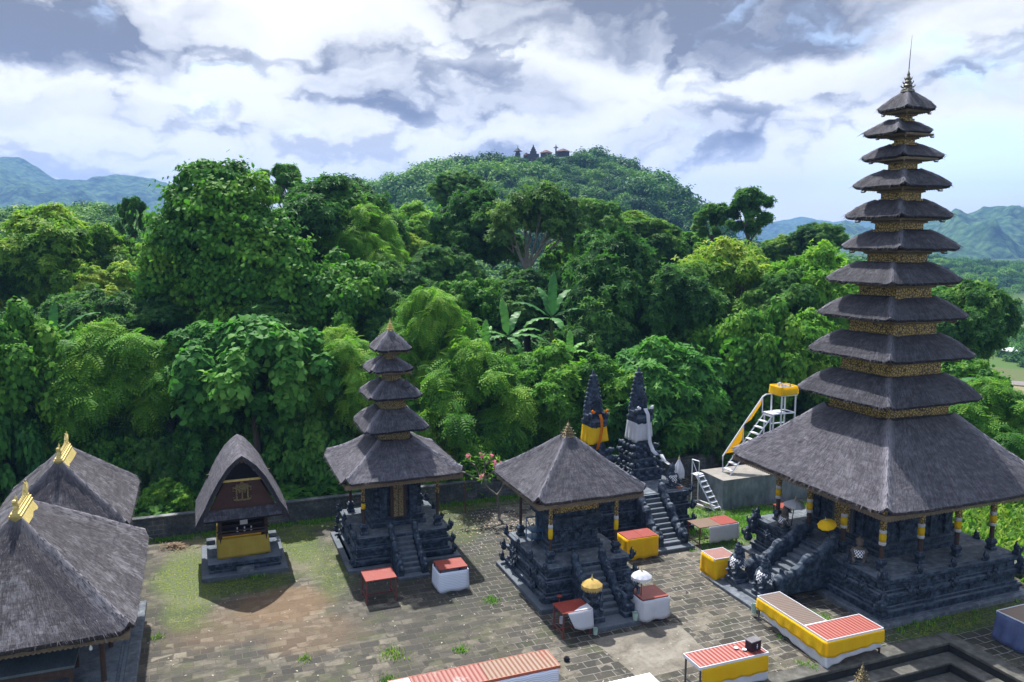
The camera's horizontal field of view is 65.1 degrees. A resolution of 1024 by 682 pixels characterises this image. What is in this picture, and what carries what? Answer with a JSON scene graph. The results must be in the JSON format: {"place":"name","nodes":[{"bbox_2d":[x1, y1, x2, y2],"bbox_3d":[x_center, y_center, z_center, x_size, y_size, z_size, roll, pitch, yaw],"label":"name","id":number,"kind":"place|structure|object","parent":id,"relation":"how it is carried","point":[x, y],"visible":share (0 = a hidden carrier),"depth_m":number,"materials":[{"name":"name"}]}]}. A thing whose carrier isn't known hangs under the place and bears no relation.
{"place":"outdoors","nodes":[
{"label":"outdoors","id":0,"kind":"place"},
{"bbox_2d":[0,645,79,681],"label":"wall","id":1,"kind":"structure","parent":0,"point":[51,665],"depth_m":21.69,"materials":[{"name":"grey stone"}]},
{"bbox_2d":[0,157,172,214],"bbox_3d":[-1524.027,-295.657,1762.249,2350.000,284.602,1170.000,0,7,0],"label":"mountain","id":2,"kind":"structure","parent":0,"point":[23,181],"depth_m":1867.60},
{"bbox_2d":[432,564,469,593],"bbox_3d":[-2.302,8.802,30.041,1.215,0.770,1.016,-3,8,-21],"label":"tablecloth","id":3,"kind":"object","parent":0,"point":[448,580],"visible":0.89,"depth_m":29.63,"materials":[{"name":"white fabric"}]},
{"bbox_2d":[476,297,546,357],"bbox_3d":[-0.041,0.347,47.371,3.922,5.769,2.737,-3,8,-24],"label":"banana plant","id":4,"kind":"object","parent":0,"point":[508,326],"visible":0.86,"depth_m":47.49,"materials":[{"name":"green plant"}]},
{"bbox_2d":[0,145,1023,394],"label":"forest","id":5,"kind":"object","parent":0,"point":[635,188],"depth_m":286.90,"materials":[{"name":"green plant"}]},
{"bbox_2d":[0,0,1023,221],"label":"sky","id":6,"kind":"structure","parent":0,"point":[721,96],"materials":[{"name":"white"}]},
{"bbox_2d":[2,244,1023,500],"bbox_3d":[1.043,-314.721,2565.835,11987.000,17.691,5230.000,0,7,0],"label":"ground","id":7,"kind":"structure","parent":0,"point":[1012,370],"depth_m":152.79,"materials":[{"name":"green plant"}]},
{"bbox_2d":[0,403,51,502],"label":"forest tree","id":8,"kind":"object","parent":7,"relation":"on","point":[27,456],"visible":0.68,"depth_m":37.64,"materials":[{"name":"green plant"}]},
{"bbox_2d":[0,251,63,309],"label":"forest tree","id":9,"kind":"object","parent":7,"relation":"on","point":[6,290],"visible":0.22,"depth_m":53.76,"materials":[{"name":"green plant"}]},
{"bbox_2d":[0,296,82,462],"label":"forest tree","id":10,"kind":"object","parent":7,"relation":"on","point":[28,340],"visible":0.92,"depth_m":37.93,"materials":[{"name":"green plant"}]},
{"bbox_2d":[0,202,138,314],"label":"forest tree","id":11,"kind":"object","parent":7,"relation":"on","point":[51,242],"visible":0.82,"depth_m":53.83,"materials":[{"name":"green plant"}]},
{"bbox_2d":[35,285,150,336],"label":"forest tree","id":12,"kind":"object","parent":7,"relation":"on","point":[74,305],"visible":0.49,"depth_m":48.11,"materials":[{"name":"green plant"}]},
{"bbox_2d":[30,316,179,444],"bbox_3d":[-20.362,3.319,40.895,8.085,9.197,7.496,0,7,0],"label":"forest tree","id":13,"kind":"object","parent":7,"relation":"on","point":[99,353],"visible":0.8,"depth_m":38.97,"materials":[{"name":"green plant"}]},
{"bbox_2d":[76,425,138,469],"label":"forest tree","id":14,"kind":"object","parent":7,"relation":"on","point":[110,451],"visible":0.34,"depth_m":39.10,"materials":[{"name":"green plant"}]},
{"bbox_2d":[64,260,160,308],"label":"forest tree","id":15,"kind":"object","parent":7,"relation":"on","point":[91,277],"visible":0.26,"depth_m":51.38,"materials":[{"name":"green plant"}]},
{"bbox_2d":[114,194,146,240],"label":"forest tree","id":16,"kind":"object","parent":7,"relation":"on","point":[135,204],"visible":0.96,"depth_m":60.92,"materials":[{"name":"green plant"}]},
{"bbox_2d":[115,337,184,434],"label":"forest tree","id":17,"kind":"object","parent":7,"relation":"on","point":[158,360],"visible":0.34,"depth_m":39.64,"materials":[{"name":"green plant"}]},
{"bbox_2d":[116,432,187,502],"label":"forest tree","id":18,"kind":"object","parent":7,"relation":"on","point":[148,466],"visible":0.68,"depth_m":38.78,"materials":[{"name":"green plant"}]},
{"bbox_2d":[131,292,194,343],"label":"forest tree","id":19,"kind":"object","parent":7,"relation":"on","point":[168,317],"visible":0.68,"depth_m":48.62,"materials":[{"name":"green plant"}]},
{"bbox_2d":[136,475,194,515],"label":"forest tree","id":20,"kind":"object","parent":7,"relation":"on","point":[173,494],"visible":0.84,"depth_m":36.82,"materials":[{"name":"green plant"}]},
{"bbox_2d":[149,320,222,396],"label":"forest tree","id":21,"kind":"object","parent":7,"relation":"on","point":[189,334],"visible":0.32,"depth_m":40.02,"materials":[{"name":"green plant"}]},
{"bbox_2d":[155,424,222,494],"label":"forest tree","id":22,"kind":"object","parent":7,"relation":"on","point":[200,445],"visible":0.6,"depth_m":39.46,"materials":[{"name":"green plant"}]},
{"bbox_2d":[216,407,284,469],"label":"forest tree","id":23,"kind":"object","parent":7,"relation":"on","point":[226,434],"visible":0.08,"depth_m":40.79,"materials":[{"name":"green plant"}]},
{"bbox_2d":[116,150,390,331],"bbox_3d":[-15.976,-2.914,50.294,17.412,17.712,9.733,0,7,0],"label":"forest tree","id":24,"kind":"object","parent":7,"relation":"on","point":[216,228],"visible":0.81,"depth_m":47.45,"materials":[{"name":"green plant"}]},
{"bbox_2d":[164,305,348,454],"bbox_3d":[-13.153,3.136,40.751,8.439,9.979,7.814,-4,9,-29],"label":"forest tree","id":25,"kind":"object","parent":7,"relation":"on","point":[259,371],"visible":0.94,"depth_m":38.37,"materials":[{"name":"green plant"}]},
{"bbox_2d":[227,291,320,332],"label":"forest tree","id":26,"kind":"object","parent":7,"relation":"on","point":[272,306],"visible":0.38,"depth_m":46.13,"materials":[{"name":"green plant"}]},
{"bbox_2d":[258,162,302,207],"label":"forest tree","id":27,"kind":"object","parent":7,"relation":"on","point":[285,175],"visible":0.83,"depth_m":63.90,"materials":[{"name":"green plant"}]},
{"bbox_2d":[260,403,354,486],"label":"forest tree","id":28,"kind":"object","parent":7,"relation":"on","point":[306,443],"visible":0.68,"depth_m":40.25,"materials":[{"name":"green plant"}]},
{"bbox_2d":[294,324,381,433],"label":"forest tree","id":29,"kind":"object","parent":7,"relation":"on","point":[355,353],"visible":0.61,"depth_m":39.76,"materials":[{"name":"green plant"}]},
{"bbox_2d":[271,172,415,264],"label":"forest tree","id":30,"kind":"object","parent":7,"relation":"on","point":[315,205],"visible":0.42,"depth_m":55.97,"materials":[{"name":"green plant"}]},
{"bbox_2d":[0,406,692,537],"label":"undergrowth","id":31,"kind":"object","parent":7,"relation":"on","point":[292,490],"visible":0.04,"depth_m":38.82,"materials":[{"name":"green plant"}]},
{"bbox_2d":[300,246,394,355],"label":"forest tree","id":32,"kind":"object","parent":7,"relation":"on","point":[342,298],"visible":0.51,"depth_m":47.31,"materials":[{"name":"green plant"}]},
{"bbox_2d":[308,199,411,267],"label":"forest tree","id":33,"kind":"object","parent":7,"relation":"on","point":[381,229],"visible":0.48,"depth_m":54.94,"materials":[{"name":"green plant"}]},
{"bbox_2d":[360,295,422,354],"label":"forest tree","id":34,"kind":"object","parent":7,"relation":"on","point":[376,321],"visible":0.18,"depth_m":47.63,"materials":[{"name":"green plant"}]},
{"bbox_2d":[356,257,440,310],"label":"forest tree","id":35,"kind":"object","parent":7,"relation":"on","point":[407,279],"visible":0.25,"depth_m":50.78,"materials":[{"name":"green plant"}]},
{"bbox_2d":[390,200,441,245],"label":"forest tree","id":36,"kind":"object","parent":7,"relation":"on","point":[417,214],"visible":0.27,"depth_m":71.90,"materials":[{"name":"green plant"}]},
{"bbox_2d":[130,453,744,539],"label":"boundary wall","id":37,"kind":"structure","parent":7,"relation":"on","point":[167,525],"depth_m":37.34,"materials":[{"name":"grey stone"}]},
{"bbox_2d":[378,281,499,410],"bbox_3d":[-3.987,2.055,45.438,6.746,10.838,6.264,0,7,0],"label":"forest tree","id":38,"kind":"object","parent":7,"relation":"on","point":[436,321],"visible":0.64,"depth_m":43.70,"materials":[{"name":"green plant"}]},
{"bbox_2d":[411,369,473,475],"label":"forest tree","id":39,"kind":"object","parent":7,"relation":"on","point":[426,416],"visible":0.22,"depth_m":40.85,"materials":[{"name":"green plant"}]},
{"bbox_2d":[406,243,486,285],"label":"forest tree","id":40,"kind":"object","parent":7,"relation":"on","point":[436,263],"visible":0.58,"depth_m":58.52,"materials":[{"name":"green plant"}]},
{"bbox_2d":[426,169,491,207],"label":"forest tree","id":41,"kind":"object","parent":7,"relation":"on","point":[444,187],"visible":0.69,"depth_m":89.23,"materials":[{"name":"green plant"}]},
{"bbox_2d":[438,271,501,326],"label":"forest tree","id":42,"kind":"object","parent":7,"relation":"on","point":[477,298],"visible":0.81,"depth_m":52.23,"materials":[{"name":"green plant"}]},
{"bbox_2d":[425,186,523,268],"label":"forest tree","id":43,"kind":"object","parent":7,"relation":"on","point":[462,221],"visible":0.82,"depth_m":63.29,"materials":[{"name":"green plant"}]},
{"bbox_2d":[415,335,543,476],"bbox_3d":[-2.069,3.788,42.962,7.102,8.334,8.666,-5,9,-33],"label":"forest tree","id":44,"kind":"object","parent":7,"relation":"on","point":[473,375],"visible":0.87,"depth_m":41.08,"materials":[{"name":"green plant"}]},
{"bbox_2d":[467,398,544,479],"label":"forest tree","id":45,"kind":"object","parent":7,"relation":"on","point":[499,449],"visible":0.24,"depth_m":41.02,"materials":[{"name":"green plant"}]},
{"bbox_2d":[485,265,565,354],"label":"forest tree","id":46,"kind":"object","parent":7,"relation":"on","point":[519,284],"visible":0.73,"depth_m":54.50,"materials":[{"name":"green plant"}]},
{"bbox_2d":[483,173,591,348],"bbox_3d":[1.894,-4.146,61.387,8.348,17.057,5.169,0,7,0],"label":"forest tree","id":47,"kind":"object","parent":7,"relation":"on","point":[543,210],"visible":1,"depth_m":59.82,"materials":[{"name":"green plant"}]},
{"bbox_2d":[538,241,580,280],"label":"forest tree","id":48,"kind":"object","parent":7,"relation":"on","point":[552,259],"visible":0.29,"depth_m":61.68,"materials":[{"name":"green plant"}]},
{"bbox_2d":[491,339,635,442],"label":"forest tree","id":49,"kind":"object","parent":7,"relation":"on","point":[554,379],"visible":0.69,"depth_m":42.61,"materials":[{"name":"green plant"}]},
{"bbox_2d":[531,317,643,363],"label":"forest tree","id":50,"kind":"object","parent":7,"relation":"on","point":[605,340],"visible":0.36,"depth_m":48.26,"materials":[{"name":"green plant"}]},
{"bbox_2d":[551,195,625,241],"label":"forest tree","id":51,"kind":"object","parent":7,"relation":"on","point":[602,214],"visible":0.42,"depth_m":68.81,"materials":[{"name":"green plant"}]},
{"bbox_2d":[534,224,677,354],"bbox_3d":[6.739,-0.800,54.142,10.917,13.964,12.644,0,7,0],"label":"forest tree","id":52,"kind":"object","parent":7,"relation":"on","point":[595,272],"visible":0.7,"depth_m":50.16,"materials":[{"name":"green plant"}]},
{"bbox_2d":[617,210,683,258],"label":"forest tree","id":53,"kind":"object","parent":7,"relation":"on","point":[664,235],"visible":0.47,"depth_m":79.14,"materials":[{"name":"green plant"}]},
{"bbox_2d":[604,335,733,462],"bbox_3d":[8.665,3.584,46.354,10.145,8.313,8.363,-7,10,-43],"label":"forest tree","id":54,"kind":"object","parent":7,"relation":"on","point":[685,395],"visible":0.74,"depth_m":43.32,"materials":[{"name":"green plant"}]},
{"bbox_2d":[611,257,729,339],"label":"forest tree","id":55,"kind":"object","parent":7,"relation":"on","point":[685,286],"visible":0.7,"depth_m":49.77,"materials":[{"name":"green plant"}]},
{"bbox_2d":[648,225,708,264],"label":"forest tree","id":56,"kind":"object","parent":7,"relation":"on","point":[691,241],"visible":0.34,"depth_m":83.27,"materials":[{"name":"green plant"}]},
{"bbox_2d":[664,315,733,388],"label":"forest tree","id":57,"kind":"object","parent":7,"relation":"on","point":[696,334],"visible":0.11,"depth_m":49.85,"materials":[{"name":"green plant"}]},
{"bbox_2d":[653,386,762,466],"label":"forest tree","id":58,"kind":"object","parent":7,"relation":"on","point":[717,424],"visible":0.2,"depth_m":44.59,"materials":[{"name":"green plant"}]},
{"bbox_2d":[690,202,734,242],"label":"forest tree","id":59,"kind":"object","parent":7,"relation":"on","point":[712,213],"visible":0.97,"depth_m":72.69,"materials":[{"name":"green plant"}]},
{"bbox_2d":[670,236,778,340],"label":"forest tree","id":60,"kind":"object","parent":7,"relation":"on","point":[735,269],"visible":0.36,"depth_m":54.99,"materials":[{"name":"green plant"}]},
{"bbox_2d":[725,185,777,246],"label":"forest tree","id":61,"kind":"object","parent":7,"relation":"on","point":[748,203],"visible":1,"depth_m":70.26,"materials":[{"name":"green plant"}]},
{"bbox_2d":[701,294,830,405],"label":"forest tree","id":62,"kind":"object","parent":7,"relation":"on","point":[779,320],"visible":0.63,"depth_m":46.03,"materials":[{"name":"green plant"}]},
{"bbox_2d":[717,333,792,430],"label":"hanging vines","id":63,"kind":"object","parent":62,"relation":"hanging from","point":[746,395],"visible":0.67,"depth_m":45.86,"materials":[{"name":"green plant"}]},
{"bbox_2d":[739,269,822,321],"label":"forest tree","id":64,"kind":"object","parent":7,"relation":"on","point":[793,291],"visible":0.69,"depth_m":51.75,"materials":[{"name":"green plant"}]},
{"bbox_2d":[760,234,805,265],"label":"forest tree","id":65,"kind":"object","parent":7,"relation":"on","point":[779,249],"visible":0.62,"depth_m":83.62,"materials":[{"name":"green plant"}]},
{"bbox_2d":[777,306,846,410],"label":"forest tree","id":66,"kind":"object","parent":7,"relation":"on","point":[810,336],"visible":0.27,"depth_m":47.11,"materials":[{"name":"green plant"}]},
{"bbox_2d":[768,238,858,328],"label":"forest tree","id":67,"kind":"object","parent":7,"relation":"on","point":[817,264],"visible":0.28,"depth_m":52.72,"materials":[{"name":"green plant"}]},
{"bbox_2d":[784,221,851,252],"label":"forest tree","id":68,"kind":"object","parent":7,"relation":"on","point":[804,235],"visible":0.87,"depth_m":79.74,"materials":[{"name":"green plant"}]},
{"bbox_2d":[931,275,1023,360],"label":"forest tree","id":69,"kind":"object","parent":7,"relation":"on","point":[990,325],"visible":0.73,"depth_m":50.21,"materials":[{"name":"green plant"}]},
{"bbox_2d":[941,358,1020,398],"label":"forest tree","id":70,"kind":"object","parent":7,"relation":"on","point":[966,368],"visible":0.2,"depth_m":46.72,"materials":[{"name":"green plant"}]},
{"bbox_2d":[949,374,1023,459],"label":"forest tree","id":71,"kind":"object","parent":7,"relation":"on","point":[998,400],"visible":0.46,"depth_m":41.40,"materials":[{"name":"green plant"}]},
{"bbox_2d":[952,500,1023,583],"bbox_3d":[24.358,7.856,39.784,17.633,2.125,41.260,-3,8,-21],"label":"tree","id":72,"kind":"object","parent":7,"relation":"on","point":[1009,529],"depth_m":36.33,"materials":[{"name":"green plant"}]},
{"bbox_2d":[513,271,584,342],"bbox_3d":[2.084,-0.718,49.392,3.844,7.137,3.790,5,9,32],"label":"banana plant","id":73,"kind":"object","parent":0,"point":[552,301],"visible":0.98,"depth_m":49.33,"materials":[{"name":"green plant"}]},
{"bbox_2d":[137,474,1023,681],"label":"pavement","id":74,"kind":"structure","parent":0,"point":[417,613],"depth_m":27.46,"materials":[{"name":"stone"}]},
{"bbox_2d":[0,432,142,524],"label":"thatched hall","id":75,"kind":"structure","parent":74,"relation":"on","point":[67,475],"depth_m":29.23,"materials":[{"name":"plant"}]},
{"bbox_2d":[0,480,150,681],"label":"thatched hall","id":76,"kind":"structure","parent":74,"relation":"on","point":[69,578],"depth_m":22.25,"materials":[{"name":"plant"}]},
{"bbox_2d":[195,434,290,582],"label":"rice granary","id":77,"kind":"structure","parent":74,"relation":"on","point":[236,485],"depth_m":31.03,"materials":[{"name":"stone"}]},
{"bbox_2d":[216,527,270,559],"bbox_3d":[-10.866,7.935,32.384,2.016,0.792,2.138,-3,8,-21],"label":"cloth wrap","id":78,"kind":"object","parent":77,"relation":"attached to","point":[242,545],"visible":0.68,"depth_m":31.46,"materials":[{"name":"yellow fabric"}]},
{"bbox_2d":[361,566,396,604],"bbox_3d":[-4.827,8.862,29.085,1.120,0.900,0.980,-3,8,-21],"label":"offering table","id":79,"kind":"object","parent":74,"relation":"on","point":[377,574],"visible":1,"depth_m":28.96,"materials":[{"name":"red paint"}]},
{"bbox_2d":[324,320,464,580],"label":"meru tower","id":80,"kind":"structure","parent":74,"relation":"on","point":[388,462],"depth_m":32.39,"materials":[{"name":"stone"}]},
{"bbox_2d":[388,649,560,681],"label":"offering table","id":81,"kind":"object","parent":74,"relation":"on","point":[500,669],"visible":0.9,"depth_m":22.57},
{"bbox_2d":[460,451,505,519],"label":"frangipani tree","id":82,"kind":"object","parent":74,"relation":"on","point":[481,478],"visible":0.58,"depth_m":37.03,"materials":[{"name":"green plant"}]},
{"bbox_2d":[493,421,648,632],"bbox_3d":[2.396,6.157,29.525,4.886,6.240,6.582,-3,8,-21],"label":"open shrine","id":83,"kind":"object","parent":74,"relation":"on","point":[566,483],"visible":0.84,"depth_m":29.11,"materials":[{"name":"stone"}]},
{"bbox_2d":[616,568,639,617],"bbox_3d":[4.035,8.581,27.563,0.814,1.607,0.734,-3,8,-21],"label":"guardian statue","id":84,"kind":"object","parent":83,"relation":"on","point":[627,588],"visible":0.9,"depth_m":27.43,"materials":[{"name":"black stone"}]},
{"bbox_2d":[618,528,656,539],"bbox_3d":[5.171,8.367,33.059,1.380,0.923,0.850,-3,8,-21],"label":"offering table","id":85,"kind":"object","parent":74,"relation":"on","point":[637,533],"visible":0.66,"depth_m":32.99,"materials":[{"name":"red paint"}]},
{"bbox_2d":[617,533,658,559],"bbox_3d":[5.194,8.365,33.002,1.606,0.859,0.972,-3,8,-21],"label":"tablecloth","id":86,"kind":"object","parent":85,"relation":"on","point":[645,547],"visible":0.75,"depth_m":32.62,"materials":[{"name":"yellow fabric"}]},
{"bbox_2d":[581,366,696,554],"bbox_3d":[5.441,4.937,35.790,5.237,7.064,6.329,-3,8,-21],"label":"twin throne shrine","id":87,"kind":"object","parent":74,"relation":"on","point":[659,508],"visible":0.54,"depth_m":35.92,"materials":[{"name":"black stone"}]},
{"bbox_2d":[592,624,701,675],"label":"concrete slab","id":88,"kind":"structure","parent":74,"relation":"on","point":[640,652],"depth_m":25.58,"materials":[{"name":"beige concrete"}]},
{"bbox_2d":[634,584,668,624],"bbox_3d":[4.700,9.077,27.670,1.020,0.900,0.930,-3,8,-21],"label":"offering table","id":89,"kind":"object","parent":74,"relation":"on","point":[653,591],"visible":0.59,"depth_m":27.49,"materials":[{"name":"red paint"}]},
{"bbox_2d":[630,594,669,621],"bbox_3d":[4.713,9.050,27.626,1.204,0.754,1.015,-3,8,-21],"label":"tablecloth","id":90,"kind":"object","parent":89,"relation":"on","point":[653,609],"visible":0.77,"depth_m":27.20,"materials":[{"name":"white fabric"}]},
{"bbox_2d":[683,640,768,681],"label":"offering table","id":91,"kind":"object","parent":74,"relation":"on","point":[707,658],"visible":0.69,"depth_m":23.46,"materials":[{"name":"red metal"}]},
{"bbox_2d":[702,655,768,681],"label":"tablecloth","id":92,"kind":"object","parent":91,"relation":"on","point":[738,669],"visible":0.82,"depth_m":23.20,"materials":[{"name":"yellow fabric"}]},
{"bbox_2d":[700,464,807,508],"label":"concrete block","id":93,"kind":"structure","parent":74,"relation":"on","point":[743,485],"depth_m":39.32,"materials":[{"name":"white concrete"}]},
{"bbox_2d":[722,382,797,474],"bbox_3d":[12.309,4.251,39.988,3.850,4.500,0.880,-3,8,-21],"label":"steel stair","id":94,"kind":"object","parent":93,"relation":"on","point":[772,413],"visible":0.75,"depth_m":40.06,"materials":[{"name":"metal"}]},
{"bbox_2d":[757,591,826,651],"bbox_3d":[9.194,9.237,26.514,0.944,0.910,2.264,-3,8,-21],"label":"offering table","id":95,"kind":"object","parent":74,"relation":"on","point":[792,609],"visible":0.87,"depth_m":26.42,"materials":[{"name":"grey metal"}]},
{"bbox_2d":[804,614,883,653],"bbox_3d":[10.399,9.408,25.230,2.244,0.910,1.014,-3,8,-21],"label":"offering table","id":96,"kind":"object","parent":74,"relation":"on","point":[832,630],"visible":0.88,"depth_m":25.13,"materials":[{"name":"red wood"}]},
{"bbox_2d":[756,598,884,657],"bbox_3d":[9.968,9.131,26.180,2.332,0.508,3.334,-3,8,-21],"label":"tablecloth","id":97,"kind":"object","parent":96,"relation":"on","point":[822,648],"visible":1,"depth_m":24.88,"materials":[{"name":"yellow fabric"}]},
{"bbox_2d":[760,611,880,667],"bbox_3d":[9.953,9.479,26.124,2.191,0.503,3.111,-3,8,-21],"label":"tablecloth","id":98,"kind":"object","parent":96,"relation":"on","point":[812,653],"visible":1,"depth_m":24.94,"materials":[{"name":"white fabric"}]},
{"bbox_2d":[713,41,1023,629],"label":"meru tower","id":99,"kind":"structure","parent":74,"relation":"on","point":[889,458],"depth_m":29.08,"materials":[{"name":"black stone"}]},
{"bbox_2d":[725,541,748,583],"bbox_3d":[8.402,8.211,29.977,0.699,1.509,0.775,-3,8,-21],"label":"guardian statue","id":100,"kind":"object","parent":99,"relation":"on","point":[737,574],"visible":1,"depth_m":29.83,"materials":[{"name":"black stone"}]},
{"bbox_2d":[751,555,773,595],"bbox_3d":[9.006,8.376,28.721,0.699,1.509,0.775,-3,8,-21],"label":"guardian statue","id":101,"kind":"object","parent":99,"relation":"on","point":[763,576],"visible":0.98,"depth_m":28.59,"materials":[{"name":"black stone"}]},
{"bbox_2d":[991,612,1023,652],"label":"tablecloth","id":102,"kind":"object","parent":74,"relation":"on","point":[1008,631],"visible":1,"depth_m":25.72,"materials":[{"name":"fabric"}]},
{"bbox_2d":[148,494,1021,665],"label":"grass","id":103,"kind":"structure","parent":0,"point":[765,510],"depth_m":36.53,"materials":[{"name":"green plant"}]},
{"bbox_2d":[736,217,874,241],"bbox_3d":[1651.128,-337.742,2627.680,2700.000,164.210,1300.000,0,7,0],"label":"mountain","id":104,"kind":"structure","parent":0,"point":[775,229],"depth_m":2587.17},
{"bbox_2d":[840,205,1023,259],"bbox_3d":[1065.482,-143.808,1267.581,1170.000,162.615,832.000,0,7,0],"label":"mountain","id":105,"kind":"structure","parent":0,"point":[995,232],"depth_m":1181.28,"materials":[{"name":"green plant"}]},
{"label":"pit floor","id":106,"kind":"structure","parent":0,"visible":0},
{"bbox_2d":[799,645,1016,681],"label":"pit risers","id":107,"kind":"object","parent":106,"relation":"on","point":[927,673],"visible":0.54,"depth_m":25.01,"materials":[{"name":"stone"}]},
{"bbox_2d":[756,632,1023,681],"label":"pit steps","id":108,"kind":"structure","parent":107,"relation":"on","point":[804,672],"depth_m":24.93,"materials":[{"name":"stone"}]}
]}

